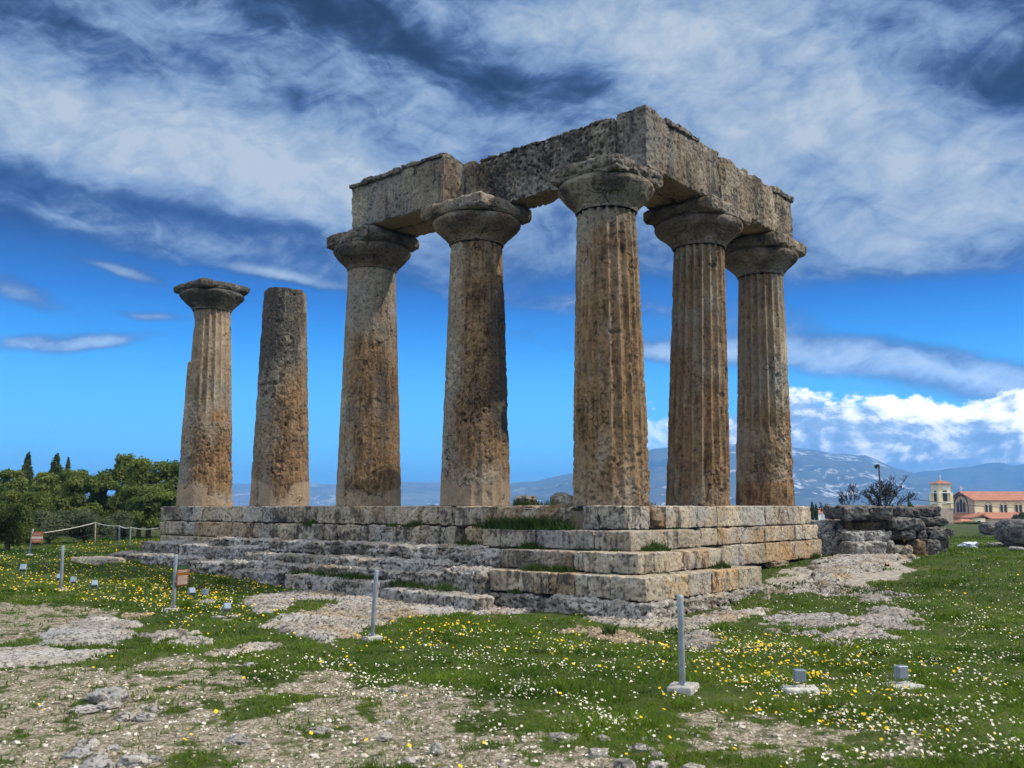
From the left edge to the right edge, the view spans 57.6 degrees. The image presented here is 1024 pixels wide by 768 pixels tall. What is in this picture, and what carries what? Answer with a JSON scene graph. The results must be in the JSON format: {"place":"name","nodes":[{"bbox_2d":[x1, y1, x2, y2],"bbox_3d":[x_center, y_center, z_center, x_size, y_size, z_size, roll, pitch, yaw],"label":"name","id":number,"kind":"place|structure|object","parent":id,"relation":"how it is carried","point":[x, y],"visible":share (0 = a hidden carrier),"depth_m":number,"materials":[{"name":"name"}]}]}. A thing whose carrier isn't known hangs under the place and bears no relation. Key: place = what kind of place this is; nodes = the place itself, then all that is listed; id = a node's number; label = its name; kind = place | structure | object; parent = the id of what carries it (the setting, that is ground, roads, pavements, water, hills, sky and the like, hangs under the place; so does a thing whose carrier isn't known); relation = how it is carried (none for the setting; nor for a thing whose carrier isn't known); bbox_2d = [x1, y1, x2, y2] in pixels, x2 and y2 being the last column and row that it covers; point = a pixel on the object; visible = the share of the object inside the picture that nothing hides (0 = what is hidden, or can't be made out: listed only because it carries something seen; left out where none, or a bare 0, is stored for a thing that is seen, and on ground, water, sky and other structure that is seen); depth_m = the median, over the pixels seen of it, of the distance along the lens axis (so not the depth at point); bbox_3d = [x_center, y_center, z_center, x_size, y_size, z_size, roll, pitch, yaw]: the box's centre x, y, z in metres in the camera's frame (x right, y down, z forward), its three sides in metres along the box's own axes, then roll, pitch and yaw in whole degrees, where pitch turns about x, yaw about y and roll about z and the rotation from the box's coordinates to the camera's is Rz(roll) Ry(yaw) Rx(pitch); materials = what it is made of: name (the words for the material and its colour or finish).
{"place":"outdoors","nodes":[
{"label":"outdoors","id":0,"kind":"place"},
{"bbox_2d":[233,482,440,505],"bbox_3d":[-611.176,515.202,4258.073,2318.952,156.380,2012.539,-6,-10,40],"label":"coast hills","id":1,"kind":"structure","parent":0,"point":[416,493],"depth_m":4085.18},
{"bbox_2d":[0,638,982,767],"bbox_3d":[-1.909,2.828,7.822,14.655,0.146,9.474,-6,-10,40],"label":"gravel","id":2,"kind":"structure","parent":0,"point":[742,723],"depth_m":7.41,"materials":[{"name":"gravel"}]},
{"bbox_2d":[0,523,1023,767],"bbox_3d":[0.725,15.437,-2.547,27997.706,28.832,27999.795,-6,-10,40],"label":"ground","id":3,"kind":"structure","parent":0,"point":[24,615],"depth_m":9.06,"materials":[{"name":"soil"}]},
{"bbox_2d":[0,468,29,509],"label":"pine tree","id":4,"kind":"object","parent":3,"relation":"on","point":[16,489],"visible":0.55,"depth_m":47.92,"materials":[{"name":"green plant"}]},
{"bbox_2d":[0,501,46,550],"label":"shrub","id":5,"kind":"object","parent":3,"relation":"on","point":[16,524],"visible":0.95,"depth_m":32.64,"materials":[{"name":"green plant"}]},
{"bbox_2d":[21,451,34,490],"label":"cypress tree","id":6,"kind":"object","parent":3,"relation":"on","point":[27,467],"visible":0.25,"depth_m":62.21,"materials":[{"name":"green plant"}]},
{"bbox_2d":[19,487,56,520],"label":"shrub","id":7,"kind":"object","parent":3,"relation":"on","point":[35,501],"visible":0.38,"depth_m":43.76,"materials":[{"name":"green plant"}]},
{"bbox_2d":[28,472,66,507],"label":"pine tree","id":8,"kind":"object","parent":3,"relation":"on","point":[47,482],"visible":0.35,"depth_m":51.54,"materials":[{"name":"green plant"}]},
{"bbox_2d":[29,508,76,543],"bbox_3d":[-18.233,5.755,36.983,1.698,1.617,2.128,-6,-10,40],"label":"shrub","id":9,"kind":"object","parent":3,"relation":"on","point":[47,521],"visible":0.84,"depth_m":36.60,"materials":[{"name":"green plant"}]},
{"bbox_2d":[48,453,64,475],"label":"cypress tree","id":10,"kind":"object","parent":3,"relation":"on","point":[56,467],"visible":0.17,"depth_m":60.21,"materials":[{"name":"green plant"}]},
{"bbox_2d":[0,644,119,668],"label":"rock outcrop","id":11,"kind":"object","parent":3,"relation":"on","point":[36,655],"visible":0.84,"depth_m":11.27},
{"bbox_2d":[47,467,101,517],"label":"pine tree","id":12,"kind":"object","parent":3,"relation":"on","point":[72,495],"visible":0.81,"depth_m":47.83,"materials":[{"name":"green plant"}]},
{"bbox_2d":[61,746,93,758],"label":"loose stone","id":13,"kind":"object","parent":3,"relation":"on","point":[80,752],"visible":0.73,"depth_m":6.58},
{"bbox_2d":[70,704,98,714],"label":"loose stone","id":14,"kind":"object","parent":3,"relation":"on","point":[85,709],"visible":0.88,"depth_m":8.07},
{"bbox_2d":[75,737,99,747],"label":"loose stone","id":15,"kind":"object","parent":3,"relation":"on","point":[94,742],"visible":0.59,"depth_m":6.85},
{"bbox_2d":[35,614,143,646],"bbox_3d":[-6.265,3.637,13.800,1.713,0.187,3.406,2,-8,-18],"label":"rock outcrop","id":16,"kind":"object","parent":3,"relation":"on","point":[101,629],"visible":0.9,"depth_m":13.28,"materials":[{"name":"stone"}]},
{"bbox_2d":[64,508,118,541],"bbox_3d":[-17.286,5.825,37.801,2.084,1.641,2.230,-6,-10,40],"label":"shrub","id":17,"kind":"object","parent":3,"relation":"on","point":[84,517],"visible":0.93,"depth_m":37.46,"materials":[{"name":"green plant"}]},
{"bbox_2d":[79,757,114,767],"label":"loose stone","id":18,"kind":"object","parent":3,"relation":"on","point":[99,762],"visible":1,"depth_m":6.28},
{"bbox_2d":[71,556,125,565],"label":"fallen slab","id":19,"kind":"structure","parent":3,"relation":"on","point":[98,560],"depth_m":27.00,"materials":[{"name":"stone"}]},
{"bbox_2d":[82,468,121,533],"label":"pine tree","id":20,"kind":"object","parent":3,"relation":"on","point":[107,479],"visible":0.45,"depth_m":49.54,"materials":[{"name":"green plant"}]},
{"bbox_2d":[87,686,128,704],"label":"loose stone","id":21,"kind":"object","parent":3,"relation":"on","point":[110,694],"visible":0.66,"depth_m":8.52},
{"bbox_2d":[106,510,134,539],"bbox_3d":[-16.689,6.151,39.988,1.539,1.510,1.290,-6,-10,40],"label":"shrub","id":22,"kind":"object","parent":3,"relation":"on","point":[123,519],"visible":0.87,"depth_m":39.71,"materials":[{"name":"green plant"}]},
{"bbox_2d":[112,453,135,513],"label":"pine tree","id":23,"kind":"object","parent":3,"relation":"on","point":[122,462],"visible":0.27,"depth_m":49.92,"materials":[{"name":"green plant"}]},
{"bbox_2d":[115,752,151,767],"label":"loose stone","id":24,"kind":"object","parent":3,"relation":"on","point":[139,759],"visible":0.93,"depth_m":6.34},
{"bbox_2d":[107,456,162,536],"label":"pine tree","id":25,"kind":"object","parent":3,"relation":"on","point":[137,472],"visible":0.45,"depth_m":45.56,"materials":[{"name":"green plant"}]},
{"bbox_2d":[119,481,176,538],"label":"pine tree","id":26,"kind":"object","parent":3,"relation":"on","point":[144,503],"visible":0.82,"depth_m":41.52,"materials":[{"name":"green plant"}]},
{"bbox_2d":[107,550,206,566],"bbox_3d":[-10.375,5.203,27.358,4.510,0.535,1.139,-6,-10,40],"label":"worn step","id":27,"kind":"object","parent":3,"relation":"on","point":[148,558],"visible":0.48,"depth_m":26.77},
{"bbox_2d":[148,459,179,535],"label":"pine tree","id":28,"kind":"object","parent":3,"relation":"on","point":[167,472],"visible":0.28,"depth_m":43.62,"materials":[{"name":"green plant"}]},
{"bbox_2d":[140,540,199,553],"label":"worn step","id":29,"kind":"object","parent":3,"relation":"on","point":[160,547],"visible":0.45,"depth_m":28.09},
{"bbox_2d":[138,627,201,642],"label":"rock outcrop","id":30,"kind":"object","parent":3,"relation":"on","point":[170,633],"visible":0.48,"depth_m":13.41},
{"bbox_2d":[164,554,181,610],"bbox_3d":[-5.994,3.579,16.512,0.226,1.106,0.290,0,-8,2],"label":"barrier post","id":31,"kind":"object","parent":3,"relation":"on","point":[173,606],"visible":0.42,"depth_m":16.44,"materials":[{"name":"metal"}]},
{"bbox_2d":[175,564,188,585],"bbox_3d":[-5.864,3.397,16.549,0.045,0.360,0.275,-6,-10,40],"label":"notice board","id":32,"kind":"object","parent":31,"relation":"attached to","point":[182,575],"visible":1,"depth_m":16.55,"materials":[{"name":"paint"}]},
{"bbox_2d":[167,635,212,645],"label":"rock outcrop","id":33,"kind":"object","parent":3,"relation":"on","point":[189,638],"visible":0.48,"depth_m":12.74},
{"bbox_2d":[185,558,247,577],"bbox_3d":[-7.775,4.963,24.745,2.322,0.614,0.949,-6,-10,40],"label":"worn step","id":34,"kind":"object","parent":3,"relation":"on","point":[223,567],"visible":0.56,"depth_m":24.23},
{"bbox_2d":[178,543,261,559],"bbox_3d":[-8.099,4.903,26.423,3.859,0.769,1.143,-6,-10,40],"label":"worn step","id":35,"kind":"object","parent":3,"relation":"on","point":[208,551],"visible":0.41,"depth_m":25.99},
{"bbox_2d":[223,734,252,745],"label":"loose stone","id":36,"kind":"object","parent":3,"relation":"on","point":[239,739],"visible":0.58,"depth_m":6.91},
{"bbox_2d":[203,642,286,656],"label":"rock outcrop","id":37,"kind":"object","parent":3,"relation":"on","point":[256,646],"visible":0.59,"depth_m":12.02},
{"bbox_2d":[232,568,298,587],"bbox_3d":[-5.981,4.842,23.029,2.464,0.599,0.922,-6,-10,40],"label":"worn step","id":38,"kind":"object","parent":3,"relation":"on","point":[275,577],"visible":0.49,"depth_m":22.59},
{"bbox_2d":[236,588,347,613],"bbox_3d":[-4.692,4.414,19.039,2.502,0.208,5.568,-2,-8,15],"label":"rock outcrop","id":39,"kind":"object","parent":3,"relation":"on","point":[266,602],"visible":0.69,"depth_m":19.18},
{"bbox_2d":[285,573,324,589],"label":"pale slab","id":40,"kind":"structure","parent":3,"relation":"on","point":[299,581],"depth_m":21.41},
{"bbox_2d":[310,576,350,591],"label":"pale slab","id":41,"kind":"structure","parent":3,"relation":"on","point":[328,583],"depth_m":20.80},
{"bbox_2d":[231,559,446,591],"bbox_3d":[-4.303,4.688,22.383,8.254,0.796,0.953,-6,-10,40],"label":"worn step","id":42,"kind":"object","parent":3,"relation":"on","point":[432,577],"visible":0.3,"depth_m":21.08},
{"bbox_2d":[241,550,462,571],"bbox_3d":[-4.070,4.366,22.633,7.770,0.469,0.954,-6,-10,40],"label":"worn step","id":43,"kind":"object","parent":42,"relation":"on","point":[396,563],"visible":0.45,"depth_m":21.92,"materials":[{"name":"stone"}]},
{"bbox_2d":[211,536,496,562],"bbox_3d":[-4.514,4.218,23.894,10.541,0.483,1.047,-6,-10,40],"label":"worn step","id":44,"kind":"object","parent":43,"relation":"on","point":[450,551],"visible":0.79,"depth_m":22.73,"materials":[{"name":"stone"}]},
{"bbox_2d":[336,579,393,597],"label":"pale slab","id":45,"kind":"structure","parent":3,"relation":"on","point":[357,587],"depth_m":20.12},
{"bbox_2d":[362,570,382,641],"bbox_3d":[-1.958,3.167,13.118,0.226,1.091,0.299,5,-9,-31],"label":"barrier post","id":46,"kind":"object","parent":3,"relation":"on","point":[372,635],"visible":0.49,"depth_m":13.05,"materials":[{"name":"metal"}]},
{"bbox_2d":[258,595,531,644],"bbox_3d":[-2.623,4.180,17.034,4.595,0.356,7.894,-4,-9,27],"label":"rock outcrop","id":47,"kind":"object","parent":3,"relation":"on","point":[343,619],"visible":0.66,"depth_m":16.41,"materials":[{"name":"stone"}]},
{"bbox_2d":[380,587,418,600],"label":"pale slab","id":48,"kind":"structure","parent":3,"relation":"on","point":[395,593],"depth_m":19.40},
{"bbox_2d":[402,589,439,603],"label":"pale slab","id":49,"kind":"structure","parent":3,"relation":"on","point":[419,595],"depth_m":19.00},
{"bbox_2d":[429,591,469,605],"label":"pale slab","id":50,"kind":"structure","parent":3,"relation":"on","point":[444,598],"depth_m":18.55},
{"bbox_2d":[443,564,497,594],"bbox_3d":[-0.838,4.237,19.603,1.187,0.873,1.013,-6,-10,40],"label":"worn step","id":51,"kind":"object","parent":3,"relation":"on","point":[472,580],"visible":0.48,"depth_m":19.22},
{"bbox_2d":[454,594,494,610],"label":"pale slab","id":52,"kind":"structure","parent":3,"relation":"on","point":[476,602],"depth_m":18.14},
{"bbox_2d":[159,503,821,620],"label":"stepped platform","id":53,"kind":"structure","parent":3,"relation":"on","point":[633,581],"depth_m":20.03,"materials":[{"name":"stone"}]},
{"bbox_2d":[173,277,249,505],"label":"doric column","id":54,"kind":"structure","parent":53,"relation":"on","point":[205,477],"depth_m":30.56,"materials":[{"name":"stone"}]},
{"bbox_2d":[249,287,309,505],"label":"doric column","id":55,"kind":"structure","parent":53,"relation":"on","point":[280,471],"depth_m":27.80,"materials":[{"name":"stone"}]},
{"bbox_2d":[326,225,419,505],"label":"doric column","id":56,"kind":"structure","parent":53,"relation":"on","point":[372,259],"depth_m":25.25,"materials":[{"name":"stone"}]},
{"bbox_2d":[349,152,464,229],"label":"architrave beam","id":57,"kind":"structure","parent":56,"relation":"on","point":[398,197],"depth_m":24.50,"materials":[{"name":"stone"}]},
{"bbox_2d":[420,191,531,505],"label":"doric column","id":58,"kind":"structure","parent":53,"relation":"on","point":[477,231],"depth_m":22.70,"materials":[{"name":"stone"}]},
{"bbox_2d":[391,160,480,237],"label":"architrave beam","id":59,"kind":"structure","parent":58,"relation":"on","point":[471,171],"depth_m":24.26,"materials":[{"name":"stone"}]},
{"bbox_2d":[479,118,617,208],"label":"architrave beam","id":60,"kind":"structure","parent":58,"relation":"on","point":[516,175],"depth_m":22.98,"materials":[{"name":"stone"}]},
{"bbox_2d":[467,548,503,567],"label":"worn step","id":61,"kind":"object","parent":53,"relation":"on","point":[487,557],"visible":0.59,"depth_m":19.87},
{"bbox_2d":[550,492,572,506],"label":"rock","id":62,"kind":"object","parent":53,"relation":"on","point":[562,496],"visible":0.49,"depth_m":23.38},
{"bbox_2d":[548,153,662,505],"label":"doric column","id":63,"kind":"structure","parent":53,"relation":"on","point":[605,199],"depth_m":20.14,"materials":[{"name":"stone"}]},
{"bbox_2d":[643,195,751,505],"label":"doric column","id":64,"kind":"structure","parent":53,"relation":"on","point":[697,236],"depth_m":23.02,"materials":[{"name":"stone"}]},
{"bbox_2d":[644,193,677,209],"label":"architrave beam","id":65,"kind":"structure","parent":64,"relation":"on","point":[655,201],"depth_m":23.42,"materials":[{"name":"stone"}]},
{"bbox_2d":[616,104,719,202],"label":"architrave beam","id":66,"kind":"structure","parent":64,"relation":"on","point":[684,162],"depth_m":21.86,"materials":[{"name":"stone"}]},
{"bbox_2d":[724,231,806,505],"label":"doric column","id":67,"kind":"structure","parent":53,"relation":"on","point":[759,265],"depth_m":25.91,"materials":[{"name":"stone"}]},
{"bbox_2d":[717,157,793,236],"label":"architrave beam","id":68,"kind":"structure","parent":67,"relation":"on","point":[767,207],"depth_m":25.26,"materials":[{"name":"stone"}]},
{"bbox_2d":[1,539,1018,767],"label":"yellow flowers","id":69,"kind":"object","parent":3,"relation":"on","point":[484,742],"visible":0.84,"depth_m":12.17,"materials":[{"name":"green plant"}]},
{"bbox_2d":[0,543,1023,767],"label":"white daisies","id":70,"kind":"object","parent":3,"relation":"on","point":[880,707],"visible":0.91,"depth_m":9.39,"materials":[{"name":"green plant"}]},
{"bbox_2d":[96,496,1022,654],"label":"weeds","id":71,"kind":"object","parent":3,"relation":"on","point":[530,523],"visible":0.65,"depth_m":19.84,"materials":[{"name":"green plant"}]},
{"bbox_2d":[585,747,607,758],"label":"loose stone","id":72,"kind":"object","parent":3,"relation":"on","point":[593,753],"visible":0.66,"depth_m":6.56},
{"bbox_2d":[559,625,652,642],"bbox_3d":[1.427,3.960,14.696,1.475,0.173,2.517,5,-9,-32],"label":"rock outcrop","id":73,"kind":"object","parent":3,"relation":"on","point":[596,632],"visible":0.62,"depth_m":14.38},
{"bbox_2d":[613,758,636,767],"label":"loose stone","id":74,"kind":"object","parent":3,"relation":"on","point":[623,763],"visible":1,"depth_m":6.24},
{"bbox_2d":[582,607,772,632],"bbox_3d":[3.461,4.226,16.778,4.383,0.203,2.560,2,-8,-18],"label":"rock outcrop","id":75,"kind":"object","parent":3,"relation":"on","point":[704,619],"visible":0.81,"depth_m":16.46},
{"bbox_2d":[667,595,698,694],"bbox_3d":[1.682,2.621,9.211,0.262,1.069,0.308,-4,-8,26],"label":"barrier post","id":76,"kind":"object","parent":3,"relation":"on","point":[682,686],"visible":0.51,"depth_m":9.13,"materials":[{"name":"metal"}]},
{"bbox_2d":[684,629,724,651],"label":"rock outcrop","id":77,"kind":"object","parent":3,"relation":"on","point":[700,637],"visible":0.65,"depth_m":13.87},
{"bbox_2d":[755,587,809,599],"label":"rock outcrop","id":78,"kind":"object","parent":3,"relation":"on","point":[788,591],"visible":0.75,"depth_m":19.51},
{"bbox_2d":[781,669,819,694],"bbox_3d":[2.858,2.978,9.243,0.340,0.281,0.261,0,-8,0],"label":"floodlight","id":79,"kind":"object","parent":3,"relation":"on","point":[799,675],"visible":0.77,"depth_m":9.21,"materials":[{"name":"grey metal"}]},
{"bbox_2d":[758,610,848,635],"bbox_3d":[4.970,4.088,15.970,1.754,0.195,3.335,-5,-9,31],"label":"rock outcrop","id":80,"kind":"object","parent":3,"relation":"on","point":[817,619],"visible":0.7,"depth_m":16.00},
{"bbox_2d":[817,532,839,554],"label":"fallen block","id":81,"kind":"structure","parent":3,"relation":"on","point":[830,544],"depth_m":27.27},
{"bbox_2d":[809,520,835,535],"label":"fallen block","id":82,"kind":"structure","parent":81,"relation":"on","point":[826,526],"depth_m":27.60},
{"bbox_2d":[837,482,860,504],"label":"bare tree","id":83,"kind":"object","parent":3,"relation":"on","point":[841,500],"visible":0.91,"depth_m":62.29,"materials":[{"name":"grey plant"}]},
{"bbox_2d":[796,553,915,593],"bbox_3d":[8.784,4.728,24.040,2.513,0.585,10.271,-4,-9,30],"label":"rock outcrop","id":84,"kind":"object","parent":3,"relation":"on","point":[835,569],"visible":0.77,"depth_m":22.93,"materials":[{"name":"stone"}]},
{"bbox_2d":[839,540,886,554],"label":"fallen block","id":85,"kind":"structure","parent":3,"relation":"on","point":[862,547],"depth_m":25.81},
{"bbox_2d":[836,529,891,541],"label":"fallen block","id":86,"kind":"structure","parent":85,"relation":"on","point":[883,535],"depth_m":26.39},
{"bbox_2d":[839,519,884,530],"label":"fallen block","id":87,"kind":"structure","parent":86,"relation":"on","point":[862,525],"depth_m":27.20,"materials":[{"name":"stone"}]},
{"bbox_2d":[824,504,881,521],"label":"fallen block","id":88,"kind":"structure","parent":87,"relation":"on","point":[846,513],"depth_m":27.02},
{"bbox_2d":[874,506,892,519],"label":"fallen block","id":89,"kind":"structure","parent":87,"relation":"on","point":[882,512],"depth_m":26.61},
{"bbox_2d":[813,605,933,649],"bbox_3d":[5.867,3.933,15.212,1.745,0.219,6.009,-4,-9,30],"label":"rock outcrop","id":90,"kind":"object","parent":3,"relation":"on","point":[892,617],"visible":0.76,"depth_m":14.96,"materials":[{"name":"stone"}]},
{"bbox_2d":[842,587,921,602],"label":"rock outcrop","id":91,"kind":"object","parent":3,"relation":"on","point":[870,597],"visible":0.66,"depth_m":18.75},
{"bbox_2d":[861,475,917,506],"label":"bare tree","id":92,"kind":"object","parent":3,"relation":"on","point":[887,490],"visible":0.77,"depth_m":58.91,"materials":[{"name":"brown plant"}]},
{"bbox_2d":[890,544,912,554],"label":"fallen block","id":93,"kind":"structure","parent":3,"relation":"on","point":[903,550],"depth_m":25.95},
{"bbox_2d":[882,665,924,688],"bbox_3d":[3.939,2.997,9.407,0.339,0.294,0.263,2,-8,-14],"label":"floodlight","id":94,"kind":"object","parent":3,"relation":"on","point":[901,672],"visible":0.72,"depth_m":9.38,"materials":[{"name":"grey metal"}]},
{"bbox_2d":[894,539,927,555],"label":"fallen block","id":95,"kind":"structure","parent":3,"relation":"on","point":[919,546],"depth_m":26.65,"materials":[{"name":"stone"}]},
{"bbox_2d":[897,530,915,539],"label":"fallen block","id":96,"kind":"structure","parent":95,"relation":"on","point":[908,534],"depth_m":26.58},
{"bbox_2d":[882,516,925,531],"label":"fallen block","id":97,"kind":"structure","parent":96,"relation":"on","point":[903,523],"depth_m":26.60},
{"bbox_2d":[892,504,920,517],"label":"fallen block","id":98,"kind":"structure","parent":97,"relation":"on","point":[899,510],"depth_m":27.00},
{"bbox_2d":[920,538,940,554],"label":"fallen block","id":99,"kind":"structure","parent":3,"relation":"on","point":[933,546],"depth_m":26.73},
{"bbox_2d":[925,527,949,539],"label":"fallen block","id":100,"kind":"structure","parent":99,"relation":"on","point":[933,533],"depth_m":27.18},
{"bbox_2d":[919,516,948,526],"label":"fallen block","id":101,"kind":"structure","parent":100,"relation":"on","point":[932,522],"depth_m":27.61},
{"bbox_2d":[916,505,940,517],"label":"fallen block","id":102,"kind":"structure","parent":101,"relation":"on","point":[931,511],"depth_m":27.96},
{"bbox_2d":[928,476,953,522],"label":"bell tower","id":103,"kind":"structure","parent":3,"relation":"on","point":[940,491],"depth_m":199.47,"materials":[{"name":"paint"}]},
{"bbox_2d":[978,521,997,534],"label":"boulder","id":104,"kind":"object","parent":3,"relation":"on","point":[987,528],"visible":0.3,"depth_m":47.48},
{"bbox_2d":[953,486,1023,521],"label":"church","id":105,"kind":"structure","parent":3,"relation":"on","point":[995,501],"depth_m":201.85,"materials":[{"name":"paint"}]},
{"bbox_2d":[994,519,1023,547],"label":"boulder","id":106,"kind":"object","parent":3,"relation":"on","point":[1009,532],"visible":0.85,"depth_m":30.57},
{"bbox_2d":[0,535,1023,767],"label":"grass","id":107,"kind":"structure","parent":0,"point":[646,723],"depth_m":10.68,"materials":[{"name":"plant"}]},
{"bbox_2d":[0,0,1023,493],"label":"sky","id":108,"kind":"structure","parent":0,"point":[148,148],"materials":[{"name":"blue"}]},
{"bbox_2d":[416,444,997,509],"bbox_3d":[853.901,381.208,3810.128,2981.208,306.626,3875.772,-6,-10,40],"label":"mountain massif","id":109,"kind":"structure","parent":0,"point":[820,477],"depth_m":3201.56,"materials":[{"name":"stone"}]},
{"bbox_2d":[916,462,1023,491],"bbox_3d":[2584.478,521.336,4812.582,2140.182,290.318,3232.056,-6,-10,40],"label":"mountains","id":110,"kind":"structure","parent":0,"point":[1001,476],"depth_m":4789.58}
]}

